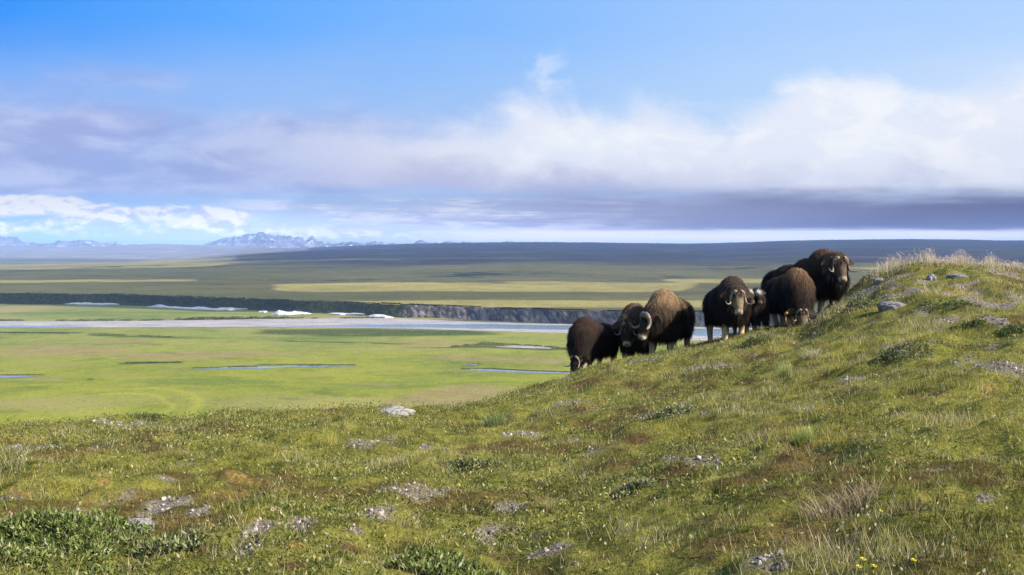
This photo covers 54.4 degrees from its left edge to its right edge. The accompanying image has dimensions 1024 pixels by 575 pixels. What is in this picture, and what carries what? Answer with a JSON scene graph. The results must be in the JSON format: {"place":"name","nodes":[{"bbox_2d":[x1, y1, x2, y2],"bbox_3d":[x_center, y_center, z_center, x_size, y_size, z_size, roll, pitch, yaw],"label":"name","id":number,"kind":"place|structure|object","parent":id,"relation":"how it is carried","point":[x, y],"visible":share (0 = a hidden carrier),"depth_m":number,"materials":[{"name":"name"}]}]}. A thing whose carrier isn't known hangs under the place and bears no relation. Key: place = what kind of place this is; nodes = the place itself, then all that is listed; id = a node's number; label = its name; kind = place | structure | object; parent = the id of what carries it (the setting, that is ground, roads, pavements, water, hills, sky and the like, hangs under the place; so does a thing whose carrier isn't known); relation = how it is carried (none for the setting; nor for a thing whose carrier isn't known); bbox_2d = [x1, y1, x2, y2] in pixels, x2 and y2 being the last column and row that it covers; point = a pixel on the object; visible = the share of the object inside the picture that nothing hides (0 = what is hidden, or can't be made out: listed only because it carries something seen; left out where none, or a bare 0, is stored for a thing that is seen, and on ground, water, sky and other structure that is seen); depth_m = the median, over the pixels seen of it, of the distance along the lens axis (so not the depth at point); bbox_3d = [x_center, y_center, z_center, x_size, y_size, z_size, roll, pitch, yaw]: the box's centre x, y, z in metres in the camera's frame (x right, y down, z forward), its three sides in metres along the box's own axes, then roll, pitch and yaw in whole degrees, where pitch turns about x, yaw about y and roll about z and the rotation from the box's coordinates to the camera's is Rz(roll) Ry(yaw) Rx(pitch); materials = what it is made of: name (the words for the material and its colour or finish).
{"place":"outdoors","nodes":[
{"label":"outdoors","id":0,"kind":"place"},
{"bbox_2d":[0,375,41,377],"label":"pond","id":1,"kind":"structure","parent":0,"point":[17,376],"depth_m":352.03,"materials":[{"name":"blue liquid"}]},
{"bbox_2d":[0,326,87,326],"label":"water","id":2,"kind":"structure","parent":0,"point":[43,326],"depth_m":580.19,"materials":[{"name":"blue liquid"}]},
{"bbox_2d":[0,258,159,263],"bbox_3d":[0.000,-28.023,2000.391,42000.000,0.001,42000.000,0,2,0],"label":"ground","id":3,"kind":"structure","parent":0,"point":[41,260],"depth_m":4352.75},
{"bbox_2d":[0,232,511,247],"bbox_3d":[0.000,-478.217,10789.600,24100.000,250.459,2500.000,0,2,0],"label":"mountains","id":4,"kind":"structure","parent":0,"point":[260,239],"depth_m":10592.04,"materials":[{"name":"white snow"}]},
{"bbox_2d":[192,365,355,368],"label":"pond","id":5,"kind":"structure","parent":0,"point":[259,367],"depth_m":378.86,"materials":[{"name":"blue liquid"}]},
{"bbox_2d":[0,318,761,340],"bbox_3d":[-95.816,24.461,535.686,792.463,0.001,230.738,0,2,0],"label":"river","id":6,"kind":"structure","parent":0,"point":[258,322],"depth_m":604.08,"materials":[{"name":"grey liquid"}]},
{"bbox_2d":[0,294,762,424],"bbox_3d":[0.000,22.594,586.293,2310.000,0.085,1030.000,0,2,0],"label":"valley floor","id":7,"kind":"structure","parent":0,"point":[84,372],"depth_m":389.51,"materials":[{"name":"green plant"}]},
{"bbox_2d":[271,310,310,314],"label":"snow patch","id":8,"kind":"object","parent":7,"relation":"on","point":[279,312],"visible":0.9,"depth_m":689.32,"materials":[{"name":"white snow"}]},
{"bbox_2d":[0,292,816,375],"bbox_3d":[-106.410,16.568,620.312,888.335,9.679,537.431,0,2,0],"label":"willow thicket","id":9,"kind":"object","parent":7,"relation":"on","point":[242,318],"visible":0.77,"depth_m":680.44,"materials":[{"name":"green plant"}]},
{"bbox_2d":[496,346,550,348],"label":"sandbar","id":10,"kind":"structure","parent":7,"relation":"on","point":[525,347],"depth_m":456.19,"materials":[{"name":"beige sand"}]},
{"bbox_2d":[0,293,816,326],"bbox_3d":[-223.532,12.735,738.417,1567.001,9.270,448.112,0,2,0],"label":"river bluff","id":11,"kind":"structure","parent":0,"point":[512,314],"depth_m":666.34,"materials":[{"name":"grey stone"}]},
{"bbox_2d":[65,302,119,305],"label":"snow patch","id":12,"kind":"object","parent":11,"relation":"on","point":[84,303],"visible":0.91,"depth_m":805.38,"materials":[{"name":"white snow"}]},
{"bbox_2d":[146,304,247,310],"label":"snow patch","id":13,"kind":"object","parent":11,"relation":"on","point":[194,308],"visible":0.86,"depth_m":745.37,"materials":[{"name":"white snow"}]},
{"bbox_2d":[328,313,364,315],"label":"snow patch","id":14,"kind":"object","parent":11,"relation":"on","point":[359,314],"visible":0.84,"depth_m":683.24,"materials":[{"name":"white snow"}]},
{"bbox_2d":[369,314,393,317],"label":"snow patch","id":15,"kind":"object","parent":11,"relation":"on","point":[380,315],"visible":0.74,"depth_m":658.78,"materials":[{"name":"white snow"}]},
{"bbox_2d":[0,259,1023,574],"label":"hill","id":16,"kind":"structure","parent":0,"point":[1002,448],"depth_m":7.47,"materials":[{"name":"green plant"}]},
{"bbox_2d":[0,504,228,574],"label":"willow shrub","id":17,"kind":"object","parent":16,"relation":"on","point":[46,532],"visible":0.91,"depth_m":5.66,"materials":[{"name":"leaves"},{"name":"wood"}]},
{"bbox_2d":[124,518,154,532],"bbox_3d":[-2.245,1.460,5.988,0.183,0.150,0.154,0,2,0],"label":"rock","id":18,"kind":"object","parent":16,"relation":"on","point":[146,521],"visible":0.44,"depth_m":5.97,"materials":[{"name":"stone"}]},
{"bbox_2d":[127,411,179,421],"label":"willow shrub","id":19,"kind":"object","parent":16,"relation":"on","point":[143,414],"visible":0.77,"depth_m":11.85,"materials":[{"name":"green plant"}]},
{"bbox_2d":[132,526,209,558],"bbox_3d":[-1.929,1.442,5.626,0.384,0.129,0.339,0,2,0],"label":"willow shrub","id":20,"kind":"object","parent":16,"relation":"on","point":[174,543],"visible":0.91,"depth_m":5.56,"materials":[{"name":"green plant"}]},
{"bbox_2d":[380,405,415,417],"bbox_3d":[-1.417,1.520,12.116,0.450,0.165,0.300,-1,2,-25],"label":"rock","id":21,"kind":"object","parent":16,"relation":"on","point":[396,409],"visible":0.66,"depth_m":12.03,"materials":[{"name":"stone"}]},
{"bbox_2d":[377,546,510,574],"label":"willow shrub","id":22,"kind":"object","parent":16,"relation":"on","point":[458,563],"visible":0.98,"depth_m":5.53,"materials":[{"name":"leaves"},{"name":"wood"}]},
{"bbox_2d":[437,455,509,472],"bbox_3d":[-0.344,1.597,9.092,0.676,0.163,0.449,-1,2,-16],"label":"willow shrub","id":23,"kind":"object","parent":16,"relation":"on","point":[460,465],"visible":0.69,"depth_m":9.01,"materials":[{"name":"green plant"}]},
{"bbox_2d":[478,409,512,426],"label":"grass tuft","id":24,"kind":"object","parent":16,"relation":"on","point":[496,419],"visible":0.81,"depth_m":12.26,"materials":[{"name":"green plant"}]},
{"bbox_2d":[0,258,1023,574],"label":"willow ground cover","id":25,"kind":"object","parent":16,"relation":"on","point":[362,498],"visible":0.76,"depth_m":7.52,"materials":[{"name":"green plant"}]},
{"bbox_2d":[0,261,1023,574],"bbox_3d":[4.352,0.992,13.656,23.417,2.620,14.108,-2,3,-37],"label":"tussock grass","id":26,"kind":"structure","parent":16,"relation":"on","point":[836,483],"depth_m":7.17,"materials":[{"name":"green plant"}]},
{"bbox_2d":[0,248,1023,574],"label":"dry grass","id":27,"kind":"structure","parent":16,"relation":"on","point":[958,258],"depth_m":9.39,"materials":[{"name":"beige plant"}]},
{"bbox_2d":[1,264,1023,574],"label":"heath ground cover","id":28,"kind":"object","parent":16,"relation":"on","point":[605,468],"visible":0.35,"depth_m":6.75,"materials":[{"name":"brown plant"}]},
{"bbox_2d":[532,493,563,512],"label":"grass tuft","id":29,"kind":"object","parent":16,"relation":"on","point":[547,503],"visible":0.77,"depth_m":7.00,"materials":[{"name":"plant"}]},
{"bbox_2d":[565,316,618,373],"bbox_3d":[1.617,1.211,20.256,0.784,1.311,1.946,1,3,34],"label":"musk ox","id":30,"kind":"object","parent":16,"relation":"on","point":[589,340],"visible":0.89,"depth_m":19.80,"materials":[{"name":"fur"}]},
{"bbox_2d":[611,303,648,357],"bbox_3d":[2.560,1.053,20.573,0.874,1.512,2.148,0,2,13],"label":"musk ox","id":31,"kind":"object","parent":16,"relation":"on","point":[629,342],"visible":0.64,"depth_m":19.82,"materials":[{"name":"fur"}]},
{"bbox_2d":[615,477,661,497],"bbox_3d":[0.894,1.444,7.174,0.303,0.159,0.265,2,3,43],"label":"willow shrub","id":32,"kind":"object","parent":16,"relation":"on","point":[629,486],"visible":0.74,"depth_m":7.16,"materials":[{"name":"green plant"}]},
{"bbox_2d":[631,288,696,354],"bbox_3d":[3.104,0.760,19.986,0.926,1.525,2.432,1,2,25],"label":"musk ox","id":33,"kind":"object","parent":16,"relation":"on","point":[667,317],"visible":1,"depth_m":19.40,"materials":[{"name":"fur"}]},
{"bbox_2d":[650,402,707,417],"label":"willow shrub","id":34,"kind":"object","parent":16,"relation":"on","point":[687,408],"visible":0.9,"depth_m":10.28,"materials":[{"name":"green plant"}]},
{"bbox_2d":[701,276,753,343],"bbox_3d":[4.195,0.470,19.348,0.825,1.421,2.070,0,2,-4],"label":"musk ox","id":35,"kind":"object","parent":16,"relation":"on","point":[726,304],"visible":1,"depth_m":18.80,"materials":[{"name":"fur"}]},
{"bbox_2d":[733,287,761,335],"bbox_3d":[4.578,0.494,19.601,0.543,1.050,1.131,0,2,-12],"label":"musk ox calf","id":36,"kind":"object","parent":16,"relation":"on","point":[754,313],"visible":0.29,"depth_m":19.25},
{"bbox_2d":[725,332,776,349],"bbox_3d":[3.914,0.896,16.326,0.954,0.318,0.459,0,2,-10],"label":"willow shrub","id":37,"kind":"object","parent":16,"relation":"on","point":[752,341],"visible":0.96,"depth_m":16.29,"materials":[{"name":"green plant"}]},
{"bbox_2d":[750,287,770,330],"bbox_3d":[4.786,0.472,19.608,0.486,0.988,1.128,0,2,-2],"label":"musk ox calf","id":38,"kind":"object","parent":16,"relation":"on","point":[762,304],"visible":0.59,"depth_m":19.23},
{"bbox_2d":[775,360,794,378],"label":"grass tuft","id":39,"kind":"object","parent":16,"relation":"on","point":[787,370],"visible":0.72,"depth_m":11.52,"materials":[{"name":"green plant"}]},
{"bbox_2d":[761,267,816,329],"bbox_3d":[5.444,0.242,19.629,0.838,1.308,2.005,0,2,-9],"label":"musk ox","id":40,"kind":"object","parent":16,"relation":"on","point":[790,294],"visible":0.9,"depth_m":19.04,"materials":[{"name":"fur"}]},
{"bbox_2d":[787,424,819,446],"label":"grass tuft","id":41,"kind":"object","parent":16,"relation":"on","point":[805,435],"visible":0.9,"depth_m":7.42,"materials":[{"name":"green plant"}]},
{"bbox_2d":[760,248,858,326],"bbox_3d":[6.064,0.028,20.273,0.971,1.666,2.310,-1,3,-32],"label":"musk ox","id":42,"kind":"object","parent":16,"relation":"on","point":[828,271],"visible":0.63,"depth_m":19.78,"materials":[{"name":"fur"}]},
{"bbox_2d":[795,348,825,360],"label":"grass tuft","id":43,"kind":"object","parent":16,"relation":"on","point":[811,356],"visible":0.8,"depth_m":12.49,"materials":[{"name":"plant"}]},
{"bbox_2d":[786,471,895,521],"bbox_3d":[1.822,1.147,5.479,0.621,0.288,0.558,0,2,0],"label":"grass tuft","id":44,"kind":"object","parent":16,"relation":"on","point":[835,510],"visible":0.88,"depth_m":5.45,"materials":[{"name":"beige plant"}]},
{"bbox_2d":[830,295,879,319],"bbox_3d":[5.510,0.327,15.986,0.766,0.408,0.472,1,2,15],"label":"willow shrub","id":45,"kind":"object","parent":16,"relation":"on","point":[854,303],"visible":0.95,"depth_m":15.96,"materials":[{"name":"green plant"}]},
{"bbox_2d":[846,270,878,291],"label":"willow shrub","id":46,"kind":"object","parent":16,"relation":"on","point":[861,279],"visible":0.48,"depth_m":20.32,"materials":[{"name":"green plant"}]},
{"bbox_2d":[873,278,884,283],"bbox_3d":[6.762,-0.113,18.314,0.227,0.138,0.198,0,2,0],"label":"rock","id":47,"kind":"object","parent":16,"relation":"on","point":[878,280],"visible":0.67,"depth_m":18.27,"materials":[{"name":"stone"}]},
{"bbox_2d":[877,301,905,311],"bbox_3d":[5.772,0.302,15.117,0.440,0.195,0.284,1,2,23],"label":"rock","id":48,"kind":"object","parent":16,"relation":"on","point":[885,305],"visible":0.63,"depth_m":15.03,"materials":[{"name":"stone"}]},
{"bbox_2d":[869,341,936,367],"bbox_3d":[4.237,0.726,10.793,0.787,0.273,0.504,0,2,0],"label":"willow shrub","id":49,"kind":"object","parent":16,"relation":"on","point":[894,352],"visible":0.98,"depth_m":10.78,"materials":[{"name":"green plant"}]},
{"bbox_2d":[926,274,936,280],"bbox_3d":[6.975,-0.155,16.558,0.149,0.145,0.119,0,2,0],"label":"rock","id":50,"kind":"object","parent":16,"relation":"on","point":[931,276],"visible":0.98,"depth_m":16.51,"materials":[{"name":"stone"}]},
{"bbox_2d":[909,297,986,316],"bbox_3d":[6.174,0.276,14.186,0.932,0.246,0.905,2,3,38],"label":"willow shrub","id":51,"kind":"object","parent":16,"relation":"on","point":[946,305],"visible":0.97,"depth_m":14.19,"materials":[{"name":"green plant"}]},
{"bbox_2d":[946,273,966,277],"bbox_3d":[7.363,-0.183,16.495,0.332,0.098,0.257,0,2,0],"label":"rock","id":52,"kind":"object","parent":16,"relation":"on","point":[956,275],"visible":0.76,"depth_m":16.41,"materials":[{"name":"stone"}]},
{"bbox_2d":[948,317,1003,330],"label":"willow shrub","id":53,"kind":"object","parent":16,"relation":"on","point":[977,321],"visible":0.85,"depth_m":12.70,"materials":[{"name":"green plant"}]},
{"bbox_2d":[993,321,1023,336],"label":"willow shrub","id":54,"kind":"object","parent":16,"relation":"on","point":[1013,327],"visible":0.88,"depth_m":11.93,"materials":[{"name":"green plant"}]},
{"bbox_2d":[0,239,1023,311],"bbox_3d":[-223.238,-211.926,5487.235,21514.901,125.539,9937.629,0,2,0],"label":"hills","id":55,"kind":"structure","parent":0,"point":[590,276],"depth_m":1736.27,"materials":[{"name":"green plant"}]},
{"bbox_2d":[0,265,1023,574],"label":"gravel","id":56,"kind":"structure","parent":0,"point":[574,563],"depth_m":7.46,"materials":[{"name":"stone"}]},
{"bbox_2d":[0,0,1023,244],"label":"sky","id":57,"kind":"structure","parent":0,"point":[124,122],"materials":[{"name":"blue"}]},
{"bbox_2d":[466,369,569,373],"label":"pond","id":58,"kind":"structure","parent":0,"point":[517,371],"depth_m":366.44,"materials":[{"name":"blue liquid"}]},
{"bbox_2d":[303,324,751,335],"bbox_3d":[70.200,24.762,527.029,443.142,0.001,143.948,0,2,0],"label":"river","id":59,"kind":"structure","parent":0,"point":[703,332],"depth_m":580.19,"materials":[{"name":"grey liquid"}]}
]}

